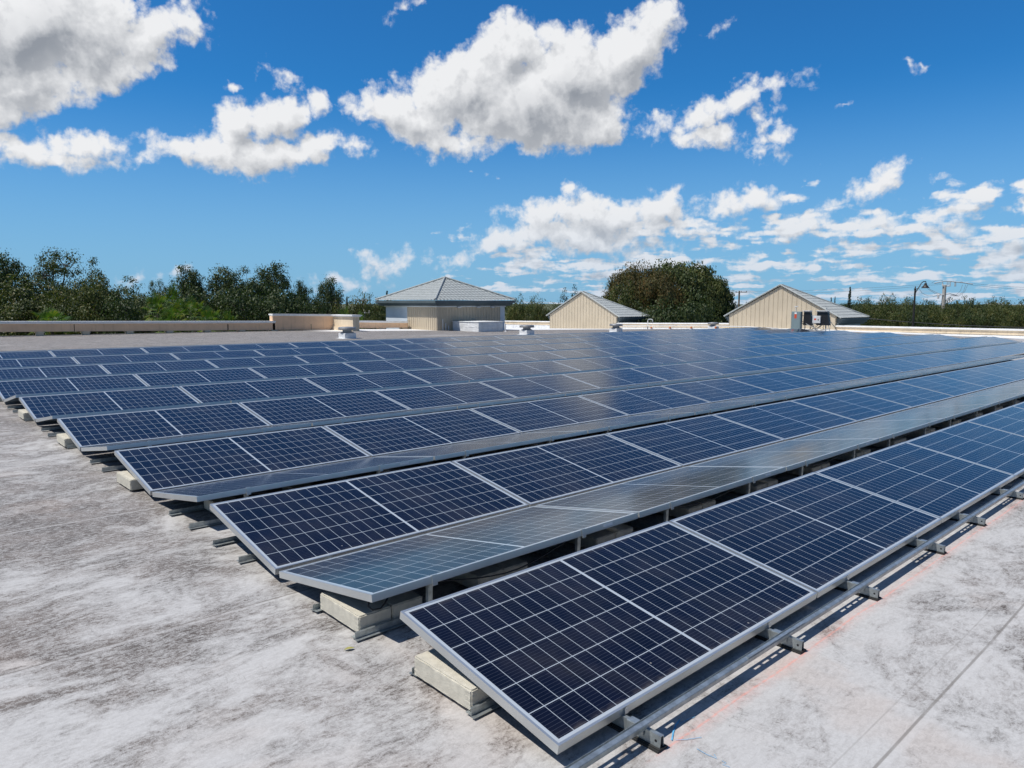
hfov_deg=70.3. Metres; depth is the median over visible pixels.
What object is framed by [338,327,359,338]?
exhaust vent
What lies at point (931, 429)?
ballast block
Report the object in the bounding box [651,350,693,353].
solar panel
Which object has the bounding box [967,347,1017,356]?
solar panel
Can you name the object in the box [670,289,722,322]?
bushy tree
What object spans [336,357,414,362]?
solar panel
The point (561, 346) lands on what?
solar panel
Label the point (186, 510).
ballast channel
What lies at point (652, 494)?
solar panel
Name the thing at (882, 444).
ballast block
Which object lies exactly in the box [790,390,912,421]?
solar panel
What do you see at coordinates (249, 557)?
ballast channel
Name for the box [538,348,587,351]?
solar panel
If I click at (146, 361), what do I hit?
solar panel
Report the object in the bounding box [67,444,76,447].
ballast channel
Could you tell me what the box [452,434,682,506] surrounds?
solar panel
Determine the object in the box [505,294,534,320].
bushy tree
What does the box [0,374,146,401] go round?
solar panel
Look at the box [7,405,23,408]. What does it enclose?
ballast channel
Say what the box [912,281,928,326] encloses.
street lamp
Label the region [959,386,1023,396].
solar panel
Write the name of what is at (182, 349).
solar panel
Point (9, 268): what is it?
oak tree
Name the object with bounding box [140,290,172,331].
fan palm
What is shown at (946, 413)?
solar panel
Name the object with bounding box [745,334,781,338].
solar panel
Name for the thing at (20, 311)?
oak tree
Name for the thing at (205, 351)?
solar panel
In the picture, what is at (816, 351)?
solar panel
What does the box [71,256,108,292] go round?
oak tree
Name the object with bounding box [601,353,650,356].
solar panel
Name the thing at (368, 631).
ballast channel
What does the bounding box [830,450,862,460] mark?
ballast block
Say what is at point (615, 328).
exhaust vent
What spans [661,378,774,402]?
solar panel
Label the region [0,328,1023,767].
roof deck
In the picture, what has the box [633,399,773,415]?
solar panel
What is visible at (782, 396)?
solar panel
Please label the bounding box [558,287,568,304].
feathery tree
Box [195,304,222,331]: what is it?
fan palm
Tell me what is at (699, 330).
solar panel
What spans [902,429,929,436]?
ballast block
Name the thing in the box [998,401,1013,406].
ballast block
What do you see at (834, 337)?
solar panel
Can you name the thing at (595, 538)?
ballast block
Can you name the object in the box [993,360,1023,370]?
solar panel
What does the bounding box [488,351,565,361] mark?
solar panel
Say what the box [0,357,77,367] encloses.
solar panel
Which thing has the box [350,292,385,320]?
bushy tree
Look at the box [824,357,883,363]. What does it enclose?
solar panel
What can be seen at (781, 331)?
solar panel
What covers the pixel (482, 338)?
solar panel
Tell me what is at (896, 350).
solar panel
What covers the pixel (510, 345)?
solar panel
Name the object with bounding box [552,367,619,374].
solar panel
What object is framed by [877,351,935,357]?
solar panel
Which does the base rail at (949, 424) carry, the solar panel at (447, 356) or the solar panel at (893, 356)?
the solar panel at (447, 356)
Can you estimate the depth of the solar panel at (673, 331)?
35.84 m
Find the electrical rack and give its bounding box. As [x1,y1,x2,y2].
[789,306,836,330]
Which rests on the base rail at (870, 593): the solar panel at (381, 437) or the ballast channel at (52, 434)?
the solar panel at (381, 437)
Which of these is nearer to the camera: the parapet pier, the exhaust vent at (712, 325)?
the parapet pier
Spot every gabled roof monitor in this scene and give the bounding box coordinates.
[546,291,649,328]
[724,284,869,329]
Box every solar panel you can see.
[0,351,53,358]
[0,356,68,359]
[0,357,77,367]
[0,364,94,368]
[0,364,108,379]
[0,373,128,380]
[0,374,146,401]
[1,350,46,351]
[4,385,171,401]
[19,386,198,421]
[35,401,229,421]
[47,347,136,350]
[50,348,146,356]
[57,403,270,449]
[69,352,165,356]
[72,353,178,363]
[81,423,310,450]
[95,359,200,364]
[100,360,216,373]
[114,426,370,494]
[129,367,242,373]
[134,368,264,385]
[137,345,204,347]
[141,345,226,352]
[152,456,433,501]
[167,349,248,352]
[170,350,262,359]
[172,376,295,386]
[179,378,327,402]
[201,355,288,359]
[206,356,306,367]
[210,461,528,574]
[219,342,284,344]
[220,343,296,349]
[230,389,364,402]
[239,391,410,425]
[243,362,335,367]
[249,347,313,349]
[249,363,360,377]
[254,347,336,355]
[277,406,456,425]
[279,506,637,602]
[289,352,358,355]
[290,341,356,346]
[294,352,383,362]
[296,370,394,377]
[304,371,429,391]
[323,409,520,456]
[324,344,383,346]
[326,345,399,352]
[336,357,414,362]
[343,358,440,371]
[345,339,390,340]
[350,339,410,344]
[364,349,424,351]
[365,380,468,390]
[370,349,449,358]
[375,382,515,409]
[376,430,586,459]
[384,342,438,344]
[390,343,453,349]
[395,365,475,370]
[400,521,816,754]
[403,365,512,383]
[404,338,458,342]
[415,354,480,357]
[419,394,564,409]
[422,355,506,366]
[432,346,484,348]
[435,347,504,354]
[446,341,502,346]
[451,336,503,340]
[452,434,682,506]
[468,373,551,382]
[470,396,628,432]
[476,360,543,365]
[479,374,600,397]
[481,351,537,354]
[484,361,579,375]
[485,344,533,346]
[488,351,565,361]
[493,344,555,351]
[494,339,546,344]
[495,335,540,339]
[525,384,647,397]
[527,412,694,433]
[535,334,576,337]
[535,466,785,517]
[537,338,587,342]
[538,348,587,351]
[540,342,597,349]
[544,356,600,360]
[546,349,613,357]
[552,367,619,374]
[554,357,636,370]
[562,368,667,388]
[571,333,609,336]
[577,336,621,341]
[578,386,710,415]
[584,341,635,346]
[588,346,631,348]
[595,346,655,354]
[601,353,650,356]
[603,332,639,335]
[605,415,784,466]
[611,335,654,339]
[611,354,685,365]
[613,377,714,387]
[620,363,676,368]
[623,339,672,344]
[630,363,723,380]
[632,344,667,346]
[633,331,666,334]
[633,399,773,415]
[639,344,695,351]
[644,334,680,338]
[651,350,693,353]
[658,350,726,361]
[659,330,691,333]
[659,338,703,342]
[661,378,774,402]
[669,472,941,597]
[674,333,707,336]
[677,359,724,363]
[678,342,730,349]
[683,371,768,379]
[684,329,713,332]
[686,359,769,374]
[690,336,729,341]
[690,438,879,470]
[694,348,729,350]
[700,332,732,335]
[701,348,762,357]
[706,329,734,331]
[712,341,760,346]
[712,401,857,440]
[715,389,833,402]
[718,335,756,339]
[725,331,754,334]
[725,355,765,359]
[728,328,752,330]
[728,371,825,392]
[731,345,763,347]
[735,356,808,369]
[736,365,812,373]
[740,346,795,354]
[741,339,787,344]
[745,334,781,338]
[747,330,774,333]
[749,327,773,329]
[766,352,800,355]
[767,330,793,332]
[769,333,802,337]
[771,338,809,343]
[774,344,823,351]
[776,353,841,364]
[780,366,867,384]
[785,329,811,331]
[785,380,881,391]
[789,361,850,367]
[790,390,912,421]
[791,332,820,335]
[793,418,943,441]
[794,336,834,341]
[801,349,831,352]
[803,342,849,349]
[810,350,872,360]
[811,331,839,334]
[815,442,1014,522]
[817,335,851,340]
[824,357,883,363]
[825,362,902,377]
[828,330,857,333]
[828,340,872,347]
[832,347,859,350]
[834,374,921,383]
[838,334,871,338]
[843,347,898,357]
[850,339,891,345]
[851,354,910,360]
[851,382,955,407]
[858,333,888,337]
[862,404,991,421]
[863,358,933,371]
[868,345,920,354]
[872,368,953,377]
[874,338,912,343]
[875,332,904,336]
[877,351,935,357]
[892,336,927,341]
[892,344,940,351]
[896,355,958,367]
[896,375,988,397]
[905,421,1023,478]
[909,335,944,340]
[910,364,980,371]
[912,349,956,353]
[913,342,959,349]
[917,393,1023,407]
[921,352,980,363]
[926,334,959,339]
[930,347,975,351]
[935,369,1016,388]
[936,340,974,347]
[942,360,1003,366]
[947,349,999,359]
[951,339,990,345]
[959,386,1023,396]
[966,356,1023,362]
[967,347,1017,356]
[968,364,1023,380]
[968,406,1023,436]
[969,338,1004,343]
[981,336,1017,342]
[985,355,1023,359]
[987,345,1023,354]
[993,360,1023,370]
[994,381,1023,387]
[1004,343,1023,348]
[1012,402,1023,408]
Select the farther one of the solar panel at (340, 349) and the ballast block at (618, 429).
the solar panel at (340, 349)
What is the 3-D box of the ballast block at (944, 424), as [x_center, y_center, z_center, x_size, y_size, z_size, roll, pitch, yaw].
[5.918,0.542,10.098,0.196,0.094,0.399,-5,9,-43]
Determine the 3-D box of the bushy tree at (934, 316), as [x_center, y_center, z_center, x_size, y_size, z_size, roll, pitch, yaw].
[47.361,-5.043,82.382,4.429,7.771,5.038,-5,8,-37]
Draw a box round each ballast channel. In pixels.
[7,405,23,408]
[41,426,61,430]
[47,432,65,436]
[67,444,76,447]
[90,457,118,463]
[101,465,126,471]
[168,358,1023,514]
[188,518,222,528]
[211,536,240,545]
[236,553,258,562]
[311,603,321,611]
[351,617,404,640]
[409,667,417,676]
[466,698,499,718]
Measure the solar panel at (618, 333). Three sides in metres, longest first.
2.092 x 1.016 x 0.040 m
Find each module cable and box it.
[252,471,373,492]
[367,598,387,610]
[439,540,568,581]
[676,485,742,506]
[808,450,852,464]
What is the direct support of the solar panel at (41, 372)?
on the base rail at (651, 739)
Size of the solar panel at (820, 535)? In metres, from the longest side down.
2.092 x 1.016 x 0.038 m
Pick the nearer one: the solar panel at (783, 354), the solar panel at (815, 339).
the solar panel at (783, 354)
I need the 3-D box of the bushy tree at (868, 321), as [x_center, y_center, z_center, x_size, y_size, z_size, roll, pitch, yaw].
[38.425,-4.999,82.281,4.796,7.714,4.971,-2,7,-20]
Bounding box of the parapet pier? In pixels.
[330,314,361,330]
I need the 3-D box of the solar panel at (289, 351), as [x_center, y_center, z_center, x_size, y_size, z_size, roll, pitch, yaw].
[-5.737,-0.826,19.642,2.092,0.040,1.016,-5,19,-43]
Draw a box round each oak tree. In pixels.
[0,248,38,320]
[0,274,73,335]
[19,246,89,302]
[67,274,144,334]
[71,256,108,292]
[109,275,152,303]
[149,279,170,300]
[168,262,214,318]
[202,263,251,320]
[232,265,257,314]
[242,260,294,314]
[292,279,311,312]
[312,274,344,313]
[604,280,642,309]
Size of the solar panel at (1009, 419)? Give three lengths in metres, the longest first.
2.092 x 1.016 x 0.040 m
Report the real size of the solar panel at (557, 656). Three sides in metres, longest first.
2.092 x 1.016 x 0.040 m
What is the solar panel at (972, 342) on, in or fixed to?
on the roof deck
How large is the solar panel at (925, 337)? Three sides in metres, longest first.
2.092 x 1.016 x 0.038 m
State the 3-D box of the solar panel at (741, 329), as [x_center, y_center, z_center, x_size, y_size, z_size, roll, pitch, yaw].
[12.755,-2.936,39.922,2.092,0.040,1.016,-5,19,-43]
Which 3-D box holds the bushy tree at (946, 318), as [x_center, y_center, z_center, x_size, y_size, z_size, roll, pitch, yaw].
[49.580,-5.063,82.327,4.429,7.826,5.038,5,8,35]
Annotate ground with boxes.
[1,304,1023,334]
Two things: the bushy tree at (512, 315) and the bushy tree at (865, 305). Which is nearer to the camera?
the bushy tree at (512, 315)
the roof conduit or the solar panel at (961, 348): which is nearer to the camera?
the solar panel at (961, 348)
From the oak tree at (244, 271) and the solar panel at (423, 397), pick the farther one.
the oak tree at (244, 271)
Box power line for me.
[869,318,1023,327]
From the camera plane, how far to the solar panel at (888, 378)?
14.68 m
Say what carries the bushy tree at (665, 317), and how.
on the ground
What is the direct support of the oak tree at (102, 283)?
on the ground
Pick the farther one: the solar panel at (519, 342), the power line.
the power line
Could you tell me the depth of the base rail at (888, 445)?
8.21 m
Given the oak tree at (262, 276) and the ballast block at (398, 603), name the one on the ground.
the oak tree at (262, 276)
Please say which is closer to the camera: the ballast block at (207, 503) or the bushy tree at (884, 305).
the ballast block at (207, 503)
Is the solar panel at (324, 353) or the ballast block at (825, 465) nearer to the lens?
the ballast block at (825, 465)
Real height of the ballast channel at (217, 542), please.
0.067 m
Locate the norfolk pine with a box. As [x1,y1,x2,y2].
[847,287,851,308]
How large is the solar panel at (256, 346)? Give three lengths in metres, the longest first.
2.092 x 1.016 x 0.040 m
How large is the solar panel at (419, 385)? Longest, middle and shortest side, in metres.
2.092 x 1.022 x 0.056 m
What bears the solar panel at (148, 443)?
on the base rail at (651, 739)
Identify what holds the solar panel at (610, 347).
on the base rail
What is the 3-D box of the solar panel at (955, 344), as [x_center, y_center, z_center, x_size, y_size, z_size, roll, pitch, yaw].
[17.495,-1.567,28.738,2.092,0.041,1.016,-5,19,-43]
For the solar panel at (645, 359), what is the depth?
18.91 m
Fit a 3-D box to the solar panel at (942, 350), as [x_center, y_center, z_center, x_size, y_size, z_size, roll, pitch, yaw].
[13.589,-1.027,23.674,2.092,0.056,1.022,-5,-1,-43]
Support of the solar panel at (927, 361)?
on the roof deck
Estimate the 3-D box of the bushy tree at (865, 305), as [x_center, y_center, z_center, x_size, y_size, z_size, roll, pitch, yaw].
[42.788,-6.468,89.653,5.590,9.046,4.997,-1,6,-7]
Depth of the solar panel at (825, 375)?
15.55 m
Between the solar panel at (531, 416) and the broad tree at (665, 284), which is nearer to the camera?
the solar panel at (531, 416)
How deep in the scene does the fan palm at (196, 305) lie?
67.51 m
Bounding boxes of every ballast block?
[18,409,30,419]
[57,433,73,446]
[116,470,143,489]
[204,496,237,513]
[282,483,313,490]
[320,591,390,630]
[380,591,422,618]
[414,648,490,710]
[449,565,503,587]
[473,450,498,456]
[493,557,527,575]
[567,529,614,547]
[604,428,626,433]
[604,524,632,538]
[658,502,701,517]
[691,497,715,508]
[698,412,714,416]
[727,481,766,494]
[757,478,777,486]
[785,465,820,474]
[811,461,829,468]
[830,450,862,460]
[855,448,870,454]
[869,438,899,447]
[894,436,905,442]
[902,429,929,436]
[923,427,934,432]
[931,420,956,427]
[953,413,978,419]
[978,406,998,412]
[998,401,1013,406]
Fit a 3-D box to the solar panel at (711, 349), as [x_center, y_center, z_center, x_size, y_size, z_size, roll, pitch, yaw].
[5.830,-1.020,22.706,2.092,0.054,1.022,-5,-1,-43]
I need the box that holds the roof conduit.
[637,325,777,328]
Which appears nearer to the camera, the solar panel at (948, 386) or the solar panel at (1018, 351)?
the solar panel at (948, 386)
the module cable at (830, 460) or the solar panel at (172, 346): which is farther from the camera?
the solar panel at (172, 346)
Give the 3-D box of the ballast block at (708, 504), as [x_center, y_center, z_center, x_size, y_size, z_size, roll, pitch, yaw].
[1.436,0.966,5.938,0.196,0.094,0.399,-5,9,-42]
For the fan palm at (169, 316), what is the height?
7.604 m
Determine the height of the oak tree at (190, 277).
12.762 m
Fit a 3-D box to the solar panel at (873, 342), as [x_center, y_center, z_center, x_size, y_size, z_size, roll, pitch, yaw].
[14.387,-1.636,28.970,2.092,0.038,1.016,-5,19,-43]
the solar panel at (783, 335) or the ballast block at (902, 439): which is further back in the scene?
the solar panel at (783, 335)
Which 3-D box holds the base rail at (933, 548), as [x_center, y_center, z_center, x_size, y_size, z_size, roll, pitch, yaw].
[-4.109,0.079,12.485,0.062,0.221,20.741,-5,9,-43]
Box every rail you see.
[117,446,667,753]
[226,432,805,654]
[302,423,880,600]
[378,413,946,554]
[432,407,986,526]
[491,399,1023,499]
[534,394,1023,478]
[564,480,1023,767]
[583,389,925,440]
[614,385,950,430]
[651,385,977,422]
[682,377,995,414]
[709,374,1015,407]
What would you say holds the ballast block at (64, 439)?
on the roof deck
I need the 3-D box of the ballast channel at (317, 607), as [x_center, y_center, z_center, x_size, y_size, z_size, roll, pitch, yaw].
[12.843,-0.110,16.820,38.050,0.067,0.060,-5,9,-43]
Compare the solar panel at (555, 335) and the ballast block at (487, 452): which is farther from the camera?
the solar panel at (555, 335)
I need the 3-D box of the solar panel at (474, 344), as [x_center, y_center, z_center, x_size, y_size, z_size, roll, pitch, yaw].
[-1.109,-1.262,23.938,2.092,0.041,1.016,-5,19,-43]
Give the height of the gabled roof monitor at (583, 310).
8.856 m
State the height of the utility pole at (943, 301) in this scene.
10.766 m
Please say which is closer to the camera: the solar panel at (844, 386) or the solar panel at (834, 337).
the solar panel at (844, 386)
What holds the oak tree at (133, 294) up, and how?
on the ground
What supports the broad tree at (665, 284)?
on the ground
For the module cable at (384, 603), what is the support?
hanging from the solar panel at (384, 571)
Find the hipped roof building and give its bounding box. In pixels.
[375,276,514,330]
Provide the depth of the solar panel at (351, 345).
21.61 m
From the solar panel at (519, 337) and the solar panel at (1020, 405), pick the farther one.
the solar panel at (519, 337)
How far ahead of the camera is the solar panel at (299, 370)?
14.88 m
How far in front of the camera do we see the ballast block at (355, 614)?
3.74 m
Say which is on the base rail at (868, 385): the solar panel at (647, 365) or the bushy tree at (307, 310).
the solar panel at (647, 365)
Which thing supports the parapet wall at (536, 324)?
on the roof deck
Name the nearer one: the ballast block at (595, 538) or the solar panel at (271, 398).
the ballast block at (595, 538)
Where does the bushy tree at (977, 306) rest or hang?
on the ground
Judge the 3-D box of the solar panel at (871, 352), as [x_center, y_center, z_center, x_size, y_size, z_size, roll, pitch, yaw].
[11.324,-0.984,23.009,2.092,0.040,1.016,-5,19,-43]
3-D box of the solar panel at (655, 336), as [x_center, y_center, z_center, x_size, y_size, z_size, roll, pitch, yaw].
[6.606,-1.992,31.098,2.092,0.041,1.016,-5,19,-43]
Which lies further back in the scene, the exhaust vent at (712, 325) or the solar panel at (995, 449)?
the exhaust vent at (712, 325)
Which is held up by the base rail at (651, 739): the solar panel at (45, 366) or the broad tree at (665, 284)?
the solar panel at (45, 366)
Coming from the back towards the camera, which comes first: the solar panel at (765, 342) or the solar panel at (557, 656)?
the solar panel at (765, 342)
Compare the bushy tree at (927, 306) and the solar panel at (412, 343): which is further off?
the bushy tree at (927, 306)
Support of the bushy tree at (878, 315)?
on the ground
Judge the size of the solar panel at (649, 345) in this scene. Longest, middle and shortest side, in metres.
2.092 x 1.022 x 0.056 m
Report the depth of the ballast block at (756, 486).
6.38 m
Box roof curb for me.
[452,320,503,331]
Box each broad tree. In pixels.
[599,259,671,316]
[626,267,690,322]
[641,258,730,319]
[688,275,736,322]
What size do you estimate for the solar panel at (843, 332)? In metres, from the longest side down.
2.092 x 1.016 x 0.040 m
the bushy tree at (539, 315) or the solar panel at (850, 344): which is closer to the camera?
the solar panel at (850, 344)
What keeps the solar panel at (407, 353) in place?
on the base rail at (949, 424)
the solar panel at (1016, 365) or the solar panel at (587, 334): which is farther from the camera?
the solar panel at (587, 334)
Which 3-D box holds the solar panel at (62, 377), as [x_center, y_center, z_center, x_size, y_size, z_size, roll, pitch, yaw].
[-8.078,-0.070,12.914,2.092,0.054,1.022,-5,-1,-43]
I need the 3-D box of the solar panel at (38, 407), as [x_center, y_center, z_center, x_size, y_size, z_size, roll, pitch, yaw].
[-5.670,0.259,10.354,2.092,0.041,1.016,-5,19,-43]
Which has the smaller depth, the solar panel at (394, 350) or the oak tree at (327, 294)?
the solar panel at (394, 350)
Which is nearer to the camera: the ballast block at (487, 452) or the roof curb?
the ballast block at (487, 452)
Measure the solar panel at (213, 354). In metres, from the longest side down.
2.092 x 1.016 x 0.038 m
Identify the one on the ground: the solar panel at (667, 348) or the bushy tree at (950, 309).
the bushy tree at (950, 309)
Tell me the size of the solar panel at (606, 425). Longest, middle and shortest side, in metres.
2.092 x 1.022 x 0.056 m
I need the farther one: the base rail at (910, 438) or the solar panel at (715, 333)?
the solar panel at (715, 333)
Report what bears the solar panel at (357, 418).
on the base rail at (933, 548)
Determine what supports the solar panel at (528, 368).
on the base rail at (976, 412)
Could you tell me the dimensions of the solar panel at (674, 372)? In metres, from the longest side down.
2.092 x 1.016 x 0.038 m
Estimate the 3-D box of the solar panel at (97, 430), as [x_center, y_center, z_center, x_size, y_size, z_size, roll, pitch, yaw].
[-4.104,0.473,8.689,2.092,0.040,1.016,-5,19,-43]
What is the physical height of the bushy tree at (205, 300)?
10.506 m
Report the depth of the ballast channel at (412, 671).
3.27 m
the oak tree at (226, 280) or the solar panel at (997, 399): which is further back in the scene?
the oak tree at (226, 280)
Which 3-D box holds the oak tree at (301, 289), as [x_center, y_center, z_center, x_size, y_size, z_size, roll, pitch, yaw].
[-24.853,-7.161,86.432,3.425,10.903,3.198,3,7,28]
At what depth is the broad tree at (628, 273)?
68.80 m
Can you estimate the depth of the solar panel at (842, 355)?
21.52 m
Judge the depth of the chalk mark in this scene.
2.89 m
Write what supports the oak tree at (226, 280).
on the ground
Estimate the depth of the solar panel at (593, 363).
17.49 m
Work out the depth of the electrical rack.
42.73 m
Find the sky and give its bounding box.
[0,0,1023,304]
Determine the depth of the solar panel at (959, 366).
17.59 m
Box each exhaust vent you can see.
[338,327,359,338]
[517,325,533,334]
[609,324,622,331]
[708,322,718,328]
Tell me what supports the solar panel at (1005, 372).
on the roof deck
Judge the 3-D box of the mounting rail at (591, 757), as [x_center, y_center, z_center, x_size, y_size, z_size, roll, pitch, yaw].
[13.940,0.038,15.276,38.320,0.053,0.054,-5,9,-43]
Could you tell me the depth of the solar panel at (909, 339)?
31.81 m
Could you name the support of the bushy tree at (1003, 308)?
on the ground
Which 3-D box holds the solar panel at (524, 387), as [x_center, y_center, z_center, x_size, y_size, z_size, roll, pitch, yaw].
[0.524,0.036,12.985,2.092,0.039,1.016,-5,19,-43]
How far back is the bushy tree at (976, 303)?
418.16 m
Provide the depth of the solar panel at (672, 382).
13.37 m
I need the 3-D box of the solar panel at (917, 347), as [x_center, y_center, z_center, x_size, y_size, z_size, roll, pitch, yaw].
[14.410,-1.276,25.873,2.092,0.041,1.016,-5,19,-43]
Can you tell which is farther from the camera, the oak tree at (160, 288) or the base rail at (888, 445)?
the oak tree at (160, 288)
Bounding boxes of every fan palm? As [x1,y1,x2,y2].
[27,307,71,334]
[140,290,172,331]
[154,307,180,332]
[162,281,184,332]
[164,298,198,331]
[181,295,207,331]
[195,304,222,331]
[215,310,237,331]
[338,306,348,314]
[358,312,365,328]
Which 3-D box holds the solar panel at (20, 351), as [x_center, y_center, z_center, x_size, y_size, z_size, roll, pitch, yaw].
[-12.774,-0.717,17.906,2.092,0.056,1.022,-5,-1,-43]
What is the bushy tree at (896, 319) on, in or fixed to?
on the ground
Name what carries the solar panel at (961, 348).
on the roof deck
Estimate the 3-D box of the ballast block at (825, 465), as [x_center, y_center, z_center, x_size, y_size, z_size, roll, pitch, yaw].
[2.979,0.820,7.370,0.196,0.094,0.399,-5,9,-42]
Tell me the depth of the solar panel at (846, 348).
23.51 m
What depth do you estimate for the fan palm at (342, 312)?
43.79 m
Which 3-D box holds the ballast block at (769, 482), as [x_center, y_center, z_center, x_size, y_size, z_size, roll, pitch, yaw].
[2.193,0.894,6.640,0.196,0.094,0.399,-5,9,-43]
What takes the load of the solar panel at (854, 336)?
on the roof deck
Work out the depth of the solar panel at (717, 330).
38.53 m
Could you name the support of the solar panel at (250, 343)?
on the base rail at (888, 445)
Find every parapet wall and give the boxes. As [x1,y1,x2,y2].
[0,314,333,335]
[359,321,407,328]
[505,321,549,327]
[617,323,728,328]
[835,325,1023,336]
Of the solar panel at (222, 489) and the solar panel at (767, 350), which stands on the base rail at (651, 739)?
the solar panel at (222, 489)
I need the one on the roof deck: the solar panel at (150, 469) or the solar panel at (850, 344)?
the solar panel at (850, 344)
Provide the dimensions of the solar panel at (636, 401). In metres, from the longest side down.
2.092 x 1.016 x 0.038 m
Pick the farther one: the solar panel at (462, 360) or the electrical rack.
the electrical rack
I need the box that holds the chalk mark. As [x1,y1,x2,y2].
[671,719,679,739]
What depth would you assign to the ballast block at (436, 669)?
3.09 m
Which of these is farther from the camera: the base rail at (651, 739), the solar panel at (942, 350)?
the solar panel at (942, 350)
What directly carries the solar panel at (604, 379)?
on the base rail at (949, 424)
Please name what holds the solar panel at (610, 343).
on the roof deck
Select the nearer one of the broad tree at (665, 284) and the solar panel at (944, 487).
the solar panel at (944, 487)
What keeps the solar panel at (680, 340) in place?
on the roof deck
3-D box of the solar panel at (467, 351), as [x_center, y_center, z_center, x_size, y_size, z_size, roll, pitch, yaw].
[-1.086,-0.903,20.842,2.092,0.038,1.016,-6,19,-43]
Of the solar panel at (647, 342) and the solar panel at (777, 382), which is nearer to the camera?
the solar panel at (777, 382)
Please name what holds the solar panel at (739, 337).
on the roof deck
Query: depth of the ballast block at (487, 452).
7.54 m
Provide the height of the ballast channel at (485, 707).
0.067 m
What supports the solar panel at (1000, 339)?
on the roof deck
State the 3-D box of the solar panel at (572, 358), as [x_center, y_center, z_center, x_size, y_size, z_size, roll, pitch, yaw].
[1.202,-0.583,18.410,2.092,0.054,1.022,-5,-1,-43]
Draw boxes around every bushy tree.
[26,273,118,335]
[79,285,167,333]
[125,285,184,332]
[161,280,254,331]
[212,277,311,331]
[248,290,328,330]
[330,290,379,328]
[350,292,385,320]
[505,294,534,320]
[505,300,529,320]
[505,304,545,313]
[525,291,557,320]
[631,293,694,322]
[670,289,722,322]
[836,306,877,325]
[839,302,876,309]
[849,297,881,321]
[865,292,902,322]
[865,303,890,325]
[875,306,911,326]
[877,293,908,312]
[898,294,930,317]
[899,303,938,326]
[915,305,953,326]
[920,296,942,318]
[930,296,971,323]
[935,305,972,327]
[940,295,975,314]
[952,306,996,327]
[959,297,994,325]
[962,302,1001,307]
[968,303,1014,328]
[977,296,1005,320]
[981,296,1023,323]
[997,302,1023,328]
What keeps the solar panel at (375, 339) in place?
on the base rail at (868, 385)
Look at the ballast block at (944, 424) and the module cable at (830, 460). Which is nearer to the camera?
the module cable at (830, 460)
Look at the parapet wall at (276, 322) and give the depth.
32.09 m
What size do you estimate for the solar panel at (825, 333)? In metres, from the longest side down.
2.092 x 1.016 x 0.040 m
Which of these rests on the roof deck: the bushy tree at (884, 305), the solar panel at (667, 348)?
the solar panel at (667, 348)
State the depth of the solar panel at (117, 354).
17.28 m
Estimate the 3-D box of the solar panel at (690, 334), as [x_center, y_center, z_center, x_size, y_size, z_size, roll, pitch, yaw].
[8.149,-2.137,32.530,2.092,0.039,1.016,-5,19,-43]
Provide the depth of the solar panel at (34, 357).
16.15 m
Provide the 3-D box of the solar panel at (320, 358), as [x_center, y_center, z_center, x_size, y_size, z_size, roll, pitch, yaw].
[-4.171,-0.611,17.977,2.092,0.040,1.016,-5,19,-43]
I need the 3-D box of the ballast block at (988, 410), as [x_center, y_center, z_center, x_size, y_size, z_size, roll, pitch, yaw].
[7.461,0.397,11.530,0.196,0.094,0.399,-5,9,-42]
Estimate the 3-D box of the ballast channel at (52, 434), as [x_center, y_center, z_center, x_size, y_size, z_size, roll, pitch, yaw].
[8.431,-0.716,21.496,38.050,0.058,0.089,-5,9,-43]
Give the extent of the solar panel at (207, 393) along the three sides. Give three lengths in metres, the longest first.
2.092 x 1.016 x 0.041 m
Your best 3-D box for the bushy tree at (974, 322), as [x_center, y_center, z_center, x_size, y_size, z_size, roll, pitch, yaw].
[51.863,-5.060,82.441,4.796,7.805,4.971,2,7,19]
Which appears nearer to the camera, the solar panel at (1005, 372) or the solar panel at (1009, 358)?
the solar panel at (1005, 372)
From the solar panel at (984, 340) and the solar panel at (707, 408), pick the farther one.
the solar panel at (984, 340)
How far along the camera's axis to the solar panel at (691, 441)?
8.11 m
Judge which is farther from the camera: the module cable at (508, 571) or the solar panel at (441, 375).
the solar panel at (441, 375)
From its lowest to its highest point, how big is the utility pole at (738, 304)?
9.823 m
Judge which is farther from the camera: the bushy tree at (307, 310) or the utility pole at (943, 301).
the utility pole at (943, 301)
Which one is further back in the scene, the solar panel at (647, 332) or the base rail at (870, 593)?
the solar panel at (647, 332)
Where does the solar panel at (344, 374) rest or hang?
on the base rail at (1014, 495)
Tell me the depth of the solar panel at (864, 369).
16.98 m
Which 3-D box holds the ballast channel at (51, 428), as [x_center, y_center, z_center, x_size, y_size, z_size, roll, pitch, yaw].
[8.150,-0.757,21.815,38.050,0.067,0.060,-5,9,-43]
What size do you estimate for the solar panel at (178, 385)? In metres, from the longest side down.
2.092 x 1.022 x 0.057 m
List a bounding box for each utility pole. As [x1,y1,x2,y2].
[735,291,746,307]
[920,280,972,308]
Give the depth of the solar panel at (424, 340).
25.73 m
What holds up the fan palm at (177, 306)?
on the ground
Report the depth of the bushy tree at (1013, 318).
81.39 m
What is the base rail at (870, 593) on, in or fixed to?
on the roof deck
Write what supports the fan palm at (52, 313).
on the ground
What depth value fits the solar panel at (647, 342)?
26.63 m
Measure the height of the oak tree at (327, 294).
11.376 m
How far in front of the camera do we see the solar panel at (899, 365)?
18.43 m
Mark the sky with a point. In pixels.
(511, 148)
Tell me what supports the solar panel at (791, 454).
on the base rail at (1014, 495)
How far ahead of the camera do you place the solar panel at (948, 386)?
13.87 m
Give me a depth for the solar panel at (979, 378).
15.32 m
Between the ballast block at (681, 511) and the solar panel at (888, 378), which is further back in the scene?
the solar panel at (888, 378)

